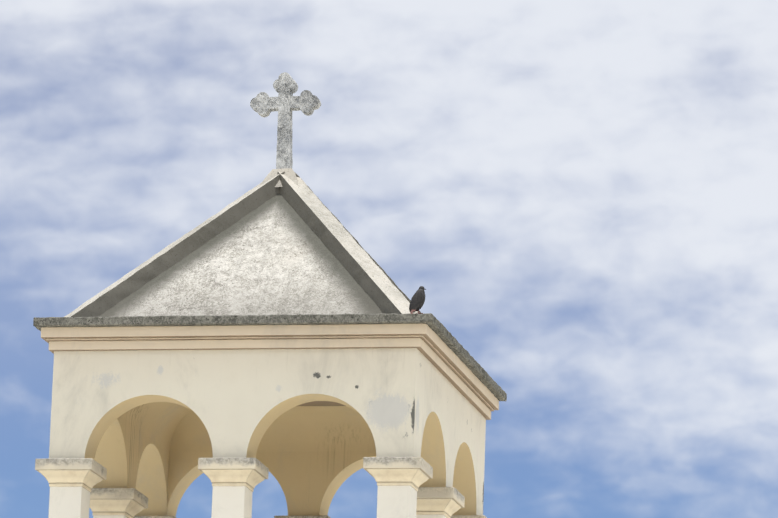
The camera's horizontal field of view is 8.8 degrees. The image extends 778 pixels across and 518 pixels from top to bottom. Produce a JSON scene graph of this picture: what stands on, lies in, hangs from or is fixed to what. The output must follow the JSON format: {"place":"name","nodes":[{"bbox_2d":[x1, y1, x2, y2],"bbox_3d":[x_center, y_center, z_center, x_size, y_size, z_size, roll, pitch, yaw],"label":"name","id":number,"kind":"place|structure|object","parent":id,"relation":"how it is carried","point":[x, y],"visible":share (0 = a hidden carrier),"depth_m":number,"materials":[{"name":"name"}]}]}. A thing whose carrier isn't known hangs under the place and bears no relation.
{"place":"outdoors","nodes":[
{"label":"outdoors","id":0,"kind":"place"},
{"bbox_2d":[0,0,777,517],"label":"sky","id":1,"kind":"structure","parent":0,"point":[583,194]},
{"bbox_3d":[-0.947,3.549,37.663,2.930,0.260,2.930,-1,-13,12],"label":"belfry floor cornice","id":2,"kind":"object","parent":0,"visible":0},
{"bbox_2d":[48,486,445,517],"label":"column shafts","id":3,"kind":"object","parent":2,"relation":"on","point":[236,502],"visible":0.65,"depth_m":36.71,"materials":[{"name":"beige paint"}]},
{"bbox_2d":[35,457,486,517],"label":"column capitals","id":4,"kind":"object","parent":3,"relation":"on","point":[415,473],"visible":0.92,"depth_m":36.95,"materials":[{"name":"beige stone"}]},
{"bbox_2d":[49,348,485,516],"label":"belfry walls","id":5,"kind":"structure","parent":4,"relation":"on","point":[409,402],"depth_m":37.05,"materials":[{"name":"paint"}]},
{"bbox_2d":[121,402,375,451],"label":"vaulted ceiling","id":6,"kind":"structure","parent":5,"relation":"on","point":[170,427],"depth_m":39.17,"materials":[{"name":"paint"}]},
{"bbox_2d":[41,323,498,419],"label":"cornice mouldings","id":7,"kind":"object","parent":5,"relation":"on","point":[437,352],"visible":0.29,"depth_m":36.96,"materials":[{"name":"paint"}]},
{"bbox_2d":[33,313,506,400],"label":"roof slab","id":8,"kind":"structure","parent":7,"relation":"on","point":[452,343],"depth_m":36.92,"materials":[{"name":"grey concrete"}]},
{"bbox_2d":[99,193,381,316],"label":"gable wall","id":9,"kind":"structure","parent":8,"relation":"on","point":[274,255],"depth_m":37.53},
{"bbox_2d":[64,168,420,316],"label":"roof hip ribs","id":10,"kind":"object","parent":8,"relation":"on","point":[369,275],"visible":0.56,"depth_m":37.80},
{"bbox_2d":[250,72,320,168],"bbox_3d":[-0.800,-1.039,38.689,0.541,0.791,0.095,-1,-13,12],"label":"stone cross","id":11,"kind":"object","parent":10,"relation":"on","point":[285,103],"visible":0.98,"depth_m":38.67,"materials":[{"name":"grey stone"}]},
{"bbox_2d":[409,286,425,313],"bbox_3d":[0.210,0.316,36.629,0.118,0.248,0.100,4,-13,-8],"label":"bird","id":12,"kind":"object","parent":10,"relation":"on","point":[417,301],"visible":0.92,"depth_m":36.59}
]}

